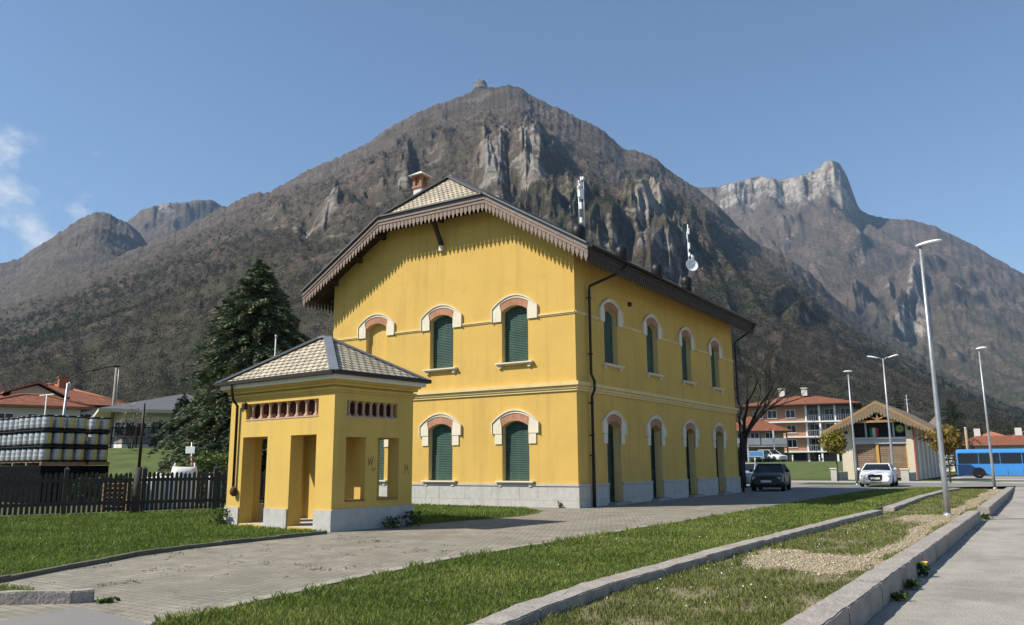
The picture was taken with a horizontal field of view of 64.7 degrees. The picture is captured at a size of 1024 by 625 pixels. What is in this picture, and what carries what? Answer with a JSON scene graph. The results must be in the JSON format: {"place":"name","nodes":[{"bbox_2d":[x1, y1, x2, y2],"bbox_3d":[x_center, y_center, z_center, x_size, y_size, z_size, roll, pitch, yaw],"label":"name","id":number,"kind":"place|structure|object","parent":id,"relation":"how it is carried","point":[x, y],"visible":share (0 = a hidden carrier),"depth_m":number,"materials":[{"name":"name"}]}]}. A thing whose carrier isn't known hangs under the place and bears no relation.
{"place":"outdoors","nodes":[
{"label":"outdoors","id":0,"kind":"place"},
{"bbox_2d":[0,607,150,624],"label":"access road","id":1,"kind":"structure","parent":0,"point":[80,616],"depth_m":7.57,"materials":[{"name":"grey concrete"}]},
{"bbox_2d":[101,483,141,509],"bbox_3d":[-13.234,6.269,27.566,1.100,0.876,0.960,-3,-11,13],"label":"pallet stack","id":2,"kind":"object","parent":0,"point":[117,495],"visible":0.2,"depth_m":27.23,"materials":[{"name":"brown wood"}]},
{"bbox_2d":[82,448,221,487],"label":"garden bank","id":3,"kind":"structure","parent":0,"point":[123,461],"depth_m":42.46,"materials":[{"name":"green plant"}]},
{"bbox_2d":[115,399,149,448],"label":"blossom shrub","id":4,"kind":"object","parent":3,"relation":"on","point":[130,446],"visible":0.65,"depth_m":45.24,"materials":[{"name":"green plant"}]},
{"bbox_2d":[109,426,179,447],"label":"garden railing","id":5,"kind":"object","parent":3,"relation":"on","point":[159,436],"visible":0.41,"depth_m":44.48,"materials":[{"name":"brown paint"}]},
{"bbox_2d":[148,419,183,447],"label":"hedge","id":6,"kind":"object","parent":3,"relation":"on","point":[158,424],"visible":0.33,"depth_m":46.64,"materials":[{"name":"green plant"}]},
{"bbox_2d":[171,392,192,444],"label":"cypress","id":7,"kind":"object","parent":3,"relation":"on","point":[184,401],"visible":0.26,"depth_m":47.58,"materials":[{"name":"green plant"}]},
{"bbox_2d":[147,258,310,495],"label":"conifer tree","id":8,"kind":"object","parent":3,"relation":"on","point":[254,316],"visible":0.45,"depth_m":41.62,"materials":[{"name":"green plant"}]},
{"bbox_2d":[0,502,537,575],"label":"grass","id":9,"kind":"structure","parent":0,"point":[22,542],"depth_m":17.62,"materials":[{"name":"green plant"}]},
{"bbox_2d":[0,503,773,621],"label":"cobble path","id":10,"kind":"structure","parent":0,"point":[149,596],"depth_m":12.48,"materials":[{"name":"grey stone"}]},
{"bbox_2d":[31,535,455,592],"bbox_3d":[-3.775,3.841,12.711,4.446,0.039,7.036,-7,-13,32],"label":"moss","id":11,"kind":"object","parent":10,"relation":"on","point":[243,562],"visible":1,"depth_m":11.80,"materials":[{"name":"green plant"}]},
{"bbox_2d":[381,515,401,527],"bbox_3d":[-2.773,4.832,18.587,0.538,0.339,0.464,4,-12,-22],"label":"weed","id":12,"kind":"object","parent":10,"relation":"on","point":[392,523],"visible":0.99,"depth_m":18.56,"materials":[{"name":"green plant"}]},
{"bbox_2d":[402,510,427,525],"bbox_3d":[-2.378,4.875,19.101,0.647,0.409,0.595,5,-12,-27],"label":"weed","id":13,"kind":"object","parent":10,"relation":"on","point":[418,517],"visible":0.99,"depth_m":19.08,"materials":[{"name":"green plant"}]},
{"bbox_2d":[0,84,1023,434],"bbox_3d":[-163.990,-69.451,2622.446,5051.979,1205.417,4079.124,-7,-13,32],"label":"mountain","id":14,"kind":"structure","parent":0,"point":[818,234],"depth_m":1207.73,"materials":[{"name":"grey stone"}]},
{"bbox_2d":[0,471,1023,624],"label":"station yard","id":15,"kind":"structure","parent":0,"point":[953,474],"depth_m":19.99,"materials":[{"name":"green plant"}]},
{"bbox_2d":[0,582,59,590],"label":"grass","id":16,"kind":"structure","parent":15,"relation":"on","point":[3,587],"depth_m":9.40,"materials":[{"name":"green plant"}]},
{"bbox_2d":[8,466,84,502],"bbox_3d":[-19.612,7.234,34.080,2.348,1.503,1.840,-7,-13,32],"label":"crate stack","id":17,"kind":"object","parent":15,"relation":"on","point":[44,470],"visible":0.31,"depth_m":33.32,"materials":[{"name":"black plastic"}]},
{"bbox_2d":[12,462,85,465],"bbox_3d":[-19.617,6.410,34.236,2.350,0.140,1.880,-7,-13,32],"label":"pallet","id":18,"kind":"object","parent":17,"relation":"on","point":[43,463],"visible":1,"depth_m":33.73,"materials":[{"name":"brown wood"}]},
{"bbox_2d":[32,447,38,461],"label":"keg","id":19,"kind":"object","parent":18,"relation":"on","point":[35,454],"visible":0.51,"depth_m":33.28,"materials":[{"name":"metal"}]},
{"bbox_2d":[13,445,87,447],"bbox_3d":[-19.622,5.718,34.367,2.370,0.052,1.900,-7,-13,32],"label":"layer pad","id":20,"kind":"object","parent":19,"relation":"on","point":[46,446],"visible":0.64,"depth_m":33.67,"materials":[{"name":"black plastic"}]},
{"bbox_2d":[28,431,34,445],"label":"keg","id":21,"kind":"object","parent":20,"relation":"on","point":[31,438],"visible":0.61,"depth_m":33.66,"materials":[{"name":"metal"}]},
{"bbox_2d":[15,429,88,431],"bbox_3d":[-19.626,5.069,34.490,2.370,0.052,1.900,-7,-13,32],"label":"layer pad","id":22,"kind":"object","parent":21,"relation":"on","point":[52,430],"visible":0.64,"depth_m":33.79,"materials":[{"name":"black plastic"}]},
{"bbox_2d":[41,414,53,428],"bbox_3d":[-19.226,4.537,33.467,0.432,0.600,0.432,-6,-12,28],"label":"keg","id":23,"kind":"object","parent":22,"relation":"on","point":[47,421],"visible":0.97,"depth_m":33.31,"materials":[{"name":"metal"}]},
{"bbox_2d":[53,415,65,429],"bbox_3d":[-18.969,4.609,33.855,0.432,0.600,0.432,10,-15,-44],"label":"keg","id":24,"kind":"object","parent":22,"relation":"on","point":[59,422],"visible":0.98,"depth_m":33.70,"materials":[{"name":"metal"}]},
{"bbox_2d":[64,416,76,429],"bbox_3d":[-18.712,4.681,34.242,0.432,0.600,0.432,10,-15,-44],"label":"keg","id":25,"kind":"object","parent":22,"relation":"on","point":[70,422],"visible":0.98,"depth_m":34.08,"materials":[{"name":"metal"}]},
{"bbox_2d":[76,416,87,429],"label":"keg","id":26,"kind":"object","parent":22,"relation":"on","point":[81,422],"visible":0.98,"depth_m":34.47,"materials":[{"name":"metal"}]},
{"bbox_2d":[40,431,52,445],"bbox_3d":[-19.221,5.186,33.344,0.432,0.600,0.432,-6,-12,28],"label":"keg","id":27,"kind":"object","parent":20,"relation":"on","point":[46,438],"visible":0.98,"depth_m":33.19,"materials":[{"name":"metal"}]},
{"bbox_2d":[51,431,63,445],"bbox_3d":[-18.965,5.257,33.732,0.432,0.600,0.432,-7,-13,32],"label":"keg","id":28,"kind":"object","parent":20,"relation":"on","point":[57,438],"visible":1,"depth_m":33.58,"materials":[{"name":"metal"}]},
{"bbox_2d":[63,431,74,445],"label":"keg","id":29,"kind":"object","parent":20,"relation":"on","point":[69,438],"visible":0.98,"depth_m":33.96,"materials":[{"name":"metal"}]},
{"bbox_2d":[74,432,85,445],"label":"keg","id":30,"kind":"object","parent":20,"relation":"on","point":[80,439],"visible":0.96,"depth_m":34.35,"materials":[{"name":"metal"}]},
{"bbox_2d":[38,447,50,461],"bbox_3d":[-19.217,5.834,33.222,0.432,0.600,0.432,-7,-13,32],"label":"keg","id":31,"kind":"object","parent":18,"relation":"on","point":[44,454],"visible":1,"depth_m":33.07,"materials":[{"name":"metal"}]},
{"bbox_2d":[50,447,62,461],"bbox_3d":[-18.961,5.906,33.609,0.432,0.600,0.432,-5,-12,25],"label":"keg","id":32,"kind":"object","parent":18,"relation":"on","point":[56,454],"visible":1,"depth_m":33.45,"materials":[{"name":"metal"}]},
{"bbox_2d":[61,447,73,461],"bbox_3d":[-18.704,5.978,33.996,0.432,0.600,0.432,10,-15,-44],"label":"keg","id":33,"kind":"object","parent":18,"relation":"on","point":[67,454],"visible":1,"depth_m":33.84,"materials":[{"name":"metal"}]},
{"bbox_2d":[73,447,84,461],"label":"keg","id":34,"kind":"object","parent":18,"relation":"on","point":[78,454],"visible":1,"depth_m":34.23,"materials":[{"name":"metal"}]},
{"bbox_2d":[0,588,94,604],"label":"lawn kerb","id":35,"kind":"structure","parent":15,"relation":"on","point":[41,597],"depth_m":8.46,"materials":[{"name":"concrete"}]},
{"bbox_2d":[0,376,128,465],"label":"villa","id":36,"kind":"object","parent":15,"relation":"on","point":[26,400],"visible":0.38,"depth_m":64.86,"materials":[{"name":"orange paint"}]},
{"bbox_2d":[58,365,120,465],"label":"street lamp","id":37,"kind":"object","parent":15,"relation":"on","point":[68,386],"visible":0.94,"depth_m":50.82,"materials":[{"name":"grey metal"}]},
{"bbox_2d":[83,466,108,494],"bbox_3d":[-18.637,7.460,35.310,1.878,1.503,0.900,-7,-13,32],"label":"crate stack","id":38,"kind":"object","parent":15,"relation":"on","point":[89,470],"visible":0.16,"depth_m":34.85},
{"bbox_2d":[86,462,109,464],"bbox_3d":[-18.642,6.636,35.466,1.880,0.140,0.940,-7,-13,32],"label":"pallet","id":39,"kind":"object","parent":38,"relation":"on","point":[97,463],"visible":0.6,"depth_m":34.94,"materials":[{"name":"brown wood"}]},
{"bbox_2d":[86,448,97,461],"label":"keg","id":40,"kind":"object","parent":39,"relation":"on","point":[91,455],"visible":0.99,"depth_m":34.80,"materials":[{"name":"metal"}]},
{"bbox_2d":[85,446,110,447],"bbox_3d":[-18.646,5.944,35.597,1.900,0.052,0.960,-7,-13,32],"label":"layer pad","id":41,"kind":"object","parent":40,"relation":"on","point":[97,447],"visible":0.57,"depth_m":34.96,"materials":[{"name":"black plastic"}]},
{"bbox_2d":[87,432,98,445],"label":"keg","id":42,"kind":"object","parent":41,"relation":"on","point":[93,438],"visible":1,"depth_m":34.93,"materials":[{"name":"metal"}]},
{"bbox_2d":[89,431,112,432],"bbox_3d":[-18.650,5.296,35.719,1.900,0.052,0.960,-7,-13,32],"label":"layer pad","id":43,"kind":"object","parent":42,"relation":"on","point":[102,431],"visible":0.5,"depth_m":35.39,"materials":[{"name":"black plastic"}]},
{"bbox_2d":[88,417,100,430],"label":"keg","id":44,"kind":"object","parent":43,"relation":"on","point":[94,423],"visible":0.98,"depth_m":35.05,"materials":[{"name":"metal"}]},
{"bbox_2d":[99,417,110,430],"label":"keg","id":45,"kind":"object","parent":43,"relation":"on","point":[105,423],"visible":0.98,"depth_m":35.44,"materials":[{"name":"metal"}]},
{"bbox_2d":[98,433,109,446],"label":"keg","id":46,"kind":"object","parent":41,"relation":"on","point":[103,439],"visible":0.99,"depth_m":35.31,"materials":[{"name":"metal"}]},
{"bbox_2d":[97,448,107,461],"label":"keg","id":47,"kind":"object","parent":39,"relation":"on","point":[102,454],"visible":1,"depth_m":35.19,"materials":[{"name":"metal"}]},
{"bbox_2d":[67,475,152,501],"bbox_3d":[-15.151,7.030,31.922,4.776,1.263,1.929,1,-11,-8],"label":"bush","id":48,"kind":"object","parent":15,"relation":"on","point":[88,490],"visible":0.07,"depth_m":31.20,"materials":[{"name":"green plant"}]},
{"bbox_2d":[108,368,118,447],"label":"utility pole","id":49,"kind":"object","parent":15,"relation":"on","point":[114,398],"visible":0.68,"depth_m":53.71,"materials":[{"name":"metal"}]},
{"bbox_2d":[0,466,265,514],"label":"picket fence","id":50,"kind":"object","parent":15,"relation":"on","point":[215,478],"visible":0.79,"depth_m":25.40,"materials":[{"name":"brown wood"}]},
{"bbox_2d":[131,403,145,512],"bbox_3d":[-11.941,4.696,25.891,0.247,3.552,0.246,-7,-13,32],"label":"timber post","id":51,"kind":"object","parent":15,"relation":"on","point":[135,506],"visible":0.81,"depth_m":25.70,"materials":[{"name":"brown wood"}]},
{"bbox_2d":[92,394,202,447],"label":"bungalow","id":52,"kind":"object","parent":15,"relation":"on","point":[158,409],"visible":0.22,"depth_m":50.50,"materials":[{"name":"white paint"}]},
{"bbox_2d":[124,421,147,437],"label":"window","id":53,"kind":"structure","parent":52,"relation":"in","point":[138,423],"depth_m":50.26,"materials":[{"name":"white paint"}]},
{"bbox_2d":[0,531,326,581],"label":"lawn edging","id":54,"kind":"object","parent":15,"relation":"on","point":[4,578],"visible":0.44,"depth_m":13.07,"materials":[{"name":"concrete"}]},
{"bbox_2d":[156,472,178,507],"bbox_3d":[-12.260,6.296,28.668,0.987,1.256,0.973,2,-11,-11],"label":"bulk bag","id":55,"kind":"object","parent":15,"relation":"on","point":[169,490],"visible":0.15,"depth_m":28.27,"materials":[{"name":"white plastic"}]},
{"bbox_2d":[171,463,196,506],"bbox_3d":[-11.907,6.248,29.267,0.931,1.582,0.920,4,-11,-20],"label":"bulk bag","id":56,"kind":"object","parent":15,"relation":"on","point":[187,470],"visible":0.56,"depth_m":28.95,"materials":[{"name":"white fabric"}]},
{"bbox_2d":[185,449,228,502],"bbox_3d":[-11.955,6.713,32.767,2.516,2.296,2.078,1,-11,-10],"label":"laurel bush","id":57,"kind":"object","parent":15,"relation":"on","point":[210,457],"visible":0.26,"depth_m":32.29,"materials":[{"name":"green plant"}]},
{"bbox_2d":[209,508,230,524],"bbox_3d":[-7.098,5.016,19.857,0.658,0.465,0.613,9,-14,-41],"label":"weed","id":58,"kind":"object","parent":15,"relation":"on","point":[224,514],"visible":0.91,"depth_m":19.73,"materials":[{"name":"green plant"}]},
{"bbox_2d":[214,335,431,531],"bbox_3d":[-4.770,2.915,20.111,4.702,4.710,3.205,-9,-14,37],"label":"shelter","id":59,"kind":"object","parent":15,"relation":"on","point":[324,415],"visible":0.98,"depth_m":19.09,"materials":[{"name":"yellow paint"}]},
{"bbox_2d":[144,525,650,623],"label":"path edging","id":60,"kind":"object","parent":15,"relation":"on","point":[330,582],"visible":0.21,"depth_m":10.03,"materials":[{"name":"concrete"}]},
{"bbox_2d":[300,171,757,507],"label":"station building","id":61,"kind":"structure","parent":15,"relation":"on","point":[573,368],"depth_m":30.41,"materials":[{"name":"yellow paint"}]},
{"bbox_2d":[577,176,584,226],"bbox_3d":[2.947,-4.475,34.638,0.180,2.988,0.565,-7,-13,32],"label":"antenna mast","id":62,"kind":"object","parent":61,"relation":"on","point":[580,190],"visible":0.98,"depth_m":34.67,"materials":[{"name":"metal"}]},
{"bbox_2d":[601,410,627,500],"bbox_3d":[3.583,5.176,29.210,0.440,3.245,1.970,-7,-13,32],"label":"door","id":63,"kind":"structure","parent":61,"relation":"in","point":[613,415],"depth_m":29.52,"materials":[{"name":"green paint"}]},
{"bbox_2d":[645,415,666,497],"bbox_3d":[5.658,5.755,32.341,0.440,3.245,1.970,-7,-13,32],"label":"door","id":64,"kind":"structure","parent":61,"relation":"in","point":[655,420],"depth_m":32.67,"materials":[{"name":"green paint"}]},
{"bbox_2d":[681,419,699,493],"bbox_3d":[7.732,6.334,35.471,0.440,3.245,1.970,-7,-13,32],"label":"door","id":65,"kind":"structure","parent":61,"relation":"in","point":[689,424],"depth_m":35.83,"materials":[{"name":"green paint"}]},
{"bbox_2d":[686,224,697,275],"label":"antenna mast","id":66,"kind":"object","parent":61,"relation":"on","point":[691,264],"visible":0.99,"depth_m":44.75,"materials":[{"name":"metal"}]},
{"bbox_2d":[712,423,727,491],"bbox_3d":[9.806,6.913,38.602,0.440,3.245,1.970,-7,-13,32],"label":"door","id":67,"kind":"structure","parent":61,"relation":"in","point":[719,427],"depth_m":38.97,"materials":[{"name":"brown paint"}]},
{"bbox_2d":[736,417,792,461],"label":"gallery house","id":68,"kind":"structure","parent":15,"relation":"on","point":[763,435],"depth_m":111.21,"materials":[{"name":"paint"}]},
{"bbox_2d":[731,303,851,487],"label":"bare tree","id":69,"kind":"object","parent":15,"relation":"on","point":[756,417],"visible":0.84,"depth_m":47.28,"materials":[{"name":"brown plant"}]},
{"bbox_2d":[737,388,861,461],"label":"apartment block","id":70,"kind":"structure","parent":15,"relation":"on","point":[807,420],"depth_m":133.10,"materials":[{"name":"white paint"}]},
{"bbox_2d":[818,430,847,480],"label":"tree","id":71,"kind":"object","parent":15,"relation":"on","point":[835,443],"visible":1,"depth_m":63.88,"materials":[{"name":"yellow plant"}]},
{"bbox_2d":[829,468,847,480],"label":"wall","id":72,"kind":"structure","parent":15,"relation":"on","point":[843,475],"depth_m":66.36,"materials":[{"name":"concrete"}]},
{"bbox_2d":[899,468,916,480],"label":"wall","id":73,"kind":"structure","parent":15,"relation":"on","point":[906,475],"depth_m":63.49,"materials":[{"name":"concrete"}]},
{"bbox_2d":[924,424,962,482],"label":"tree","id":74,"kind":"object","parent":15,"relation":"on","point":[951,440],"visible":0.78,"depth_m":57.15,"materials":[{"name":"yellow plant"}]},
{"bbox_2d":[938,399,980,471],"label":"tree","id":75,"kind":"object","parent":15,"relation":"on","point":[954,417],"visible":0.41,"depth_m":117.30,"materials":[{"name":"green plant"}]},
{"bbox_2d":[912,418,1023,437],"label":"woodland","id":76,"kind":"object","parent":15,"relation":"on","point":[997,429],"visible":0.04,"depth_m":230.73,"materials":[{"name":"brown plant"}]},
{"bbox_2d":[956,428,1023,449],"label":"long house","id":77,"kind":"structure","parent":15,"relation":"on","point":[1016,441],"depth_m":128.45,"materials":[{"name":"red tile"}]},
{"bbox_2d":[0,0,1023,273],"label":"sky","id":78,"kind":"structure","parent":0,"point":[120,109],"materials":[{"name":"blue"}]},
{"bbox_2d":[523,488,995,624],"bbox_3d":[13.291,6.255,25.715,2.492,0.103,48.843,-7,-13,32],"label":"grass","id":79,"kind":"structure","parent":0,"point":[739,617],"depth_m":9.91,"materials":[{"name":"green plant"}]},
{"bbox_2d":[744,489,1002,574],"bbox_3d":[15.324,6.843,28.648,2.160,0.001,41.860,-7,-13,32],"label":"gravel bed","id":80,"kind":"object","parent":79,"relation":"on","point":[897,546],"visible":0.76,"depth_m":13.23,"materials":[{"name":"beige gravel"}]},
{"bbox_2d":[915,239,952,514],"bbox_3d":[12.891,1.860,24.174,0.841,8.372,0.331,-1,-11,5],"label":"street lamp","id":81,"kind":"object","parent":80,"relation":"on","point":[946,499],"visible":0.94,"depth_m":24.03,"materials":[{"name":"metal"}]},
{"bbox_2d":[745,461,842,477],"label":"road bank","id":82,"kind":"structure","parent":0,"point":[811,469],"depth_m":91.59,"materials":[{"name":"green plant"}]},
{"bbox_2d":[757,450,787,461],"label":"parked car","id":83,"kind":"object","parent":82,"relation":"on","point":[774,455],"visible":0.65,"depth_m":106.72,"materials":[{"name":"white paint"}]},
{"bbox_2d":[637,482,1023,504],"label":"car park","id":84,"kind":"structure","parent":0,"point":[798,491],"depth_m":39.23,"materials":[{"name":"grey asphalt"}]},
{"bbox_2d":[745,463,763,485],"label":"parked car","id":85,"kind":"object","parent":84,"relation":"on","point":[749,466],"visible":0.18,"depth_m":49.54,"materials":[{"name":"silver metal"}]},
{"bbox_2d":[749,464,790,490],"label":"parked car","id":86,"kind":"object","parent":84,"relation":"on","point":[772,475],"visible":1,"depth_m":41.83,"materials":[{"name":"black paint"}]},
{"bbox_2d":[857,463,897,486],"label":"parked car","id":87,"kind":"object","parent":84,"relation":"on","point":[877,473],"visible":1,"depth_m":47.93,"materials":[{"name":"white paint"}]},
{"bbox_2d":[867,354,898,485],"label":"street lamp","id":88,"kind":"object","parent":84,"relation":"on","point":[890,438],"visible":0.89,"depth_m":51.55,"materials":[{"name":"metal"}]},
{"bbox_2d":[976,347,997,488],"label":"street lamp","id":89,"kind":"object","parent":84,"relation":"on","point":[989,445],"visible":0.94,"depth_m":48.15,"materials":[{"name":"metal"}]},
{"bbox_2d":[802,483,909,484],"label":"verge","id":90,"kind":"structure","parent":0,"point":[849,483],"depth_m":55.34,"materials":[{"name":"soil"}]},
{"bbox_2d":[843,370,859,484],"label":"street lamp","id":91,"kind":"object","parent":90,"relation":"on","point":[855,464],"visible":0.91,"depth_m":53.84,"materials":[{"name":"metal"}]},
{"bbox_2d":[820,401,940,479],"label":"goods shed","id":92,"kind":"structure","parent":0,"point":[913,451],"depth_m":69.70,"materials":[{"name":"beige paint"}]},
{"bbox_2d":[855,444,876,477],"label":"plank door","id":93,"kind":"structure","parent":92,"relation":"in","point":[866,453],"depth_m":70.09,"materials":[{"name":"brown wood"}]},
{"bbox_2d":[879,444,907,477],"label":"plank door","id":94,"kind":"structure","parent":92,"relation":"in","point":[899,450],"depth_m":68.75,"materials":[{"name":"brown wood"}]},
{"bbox_2d":[791,481,1023,482],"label":"road","id":95,"kind":"structure","parent":0,"point":[920,481],"depth_m":59.99,"materials":[{"name":"grey asphalt"}]},
{"bbox_2d":[865,486,1023,624],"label":"platform road","id":96,"kind":"structure","parent":0,"point":[976,577],"depth_m":11.22,"materials":[{"name":"concrete"}]},
{"bbox_2d":[890,590,909,600],"bbox_3d":[4.737,3.463,9.854,0.236,0.152,0.264,-7,-13,32],"label":"weed","id":97,"kind":"object","parent":96,"relation":"on","point":[897,596],"visible":0.99,"depth_m":9.82,"materials":[{"name":"green plant"}]},
{"bbox_2d":[904,577,920,588],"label":"weed","id":98,"kind":"object","parent":96,"relation":"on","point":[908,584],"visible":0.99,"depth_m":10.72,"materials":[{"name":"green plant"}]},
{"bbox_2d":[917,561,934,576],"bbox_3d":[6.060,3.787,11.933,0.254,0.240,0.359,0,-11,-1],"label":"weed","id":99,"kind":"object","parent":96,"relation":"on","point":[920,566],"visible":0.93,"depth_m":11.90,"materials":[{"name":"green plant"}]},
{"bbox_2d":[937,477,1023,479],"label":"bus yard","id":100,"kind":"structure","parent":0,"point":[987,478],"depth_m":84.36,"materials":[{"name":"grey asphalt"}]},
{"bbox_2d":[955,448,1023,477],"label":"bus","id":101,"kind":"object","parent":100,"relation":"on","point":[975,463],"visible":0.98,"depth_m":85.19,"materials":[{"name":"blue paint"}]},
{"bbox_2d":[958,475,1023,520],"bbox_3d":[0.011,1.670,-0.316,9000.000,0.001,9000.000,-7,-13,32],"label":"ground","id":102,"kind":"structure","parent":0,"point":[995,476],"depth_m":99.88,"materials":[{"name":"grey concrete"}]},
{"bbox_2d":[0,109,1023,434],"bbox_3d":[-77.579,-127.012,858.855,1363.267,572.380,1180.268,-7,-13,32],"label":"woodland","id":103,"kind":"object","parent":102,"relation":"on","point":[866,349],"visible":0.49,"depth_m":587.79,"materials":[{"name":"plant"}]},
{"bbox_2d":[468,510,882,624],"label":"platform kerb","id":104,"kind":"structure","parent":102,"relation":"on","point":[533,611],"depth_m":10.12,"materials":[{"name":"concrete"}]},
{"bbox_2d":[781,511,980,624],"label":"platform kerb","id":105,"kind":"structure","parent":102,"relation":"on","point":[864,598],"depth_m":9.75,"materials":[{"name":"concrete"}]},
{"bbox_2d":[883,488,960,510],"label":"platform kerb","id":106,"kind":"structure","parent":102,"relation":"on","point":[898,505],"depth_m":30.37,"materials":[{"name":"concrete"}]},
{"bbox_2d":[977,487,1013,517],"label":"platform kerb","id":107,"kind":"structure","parent":102,"relation":"on","point":[992,505],"depth_m":29.34,"materials":[{"name":"concrete"}]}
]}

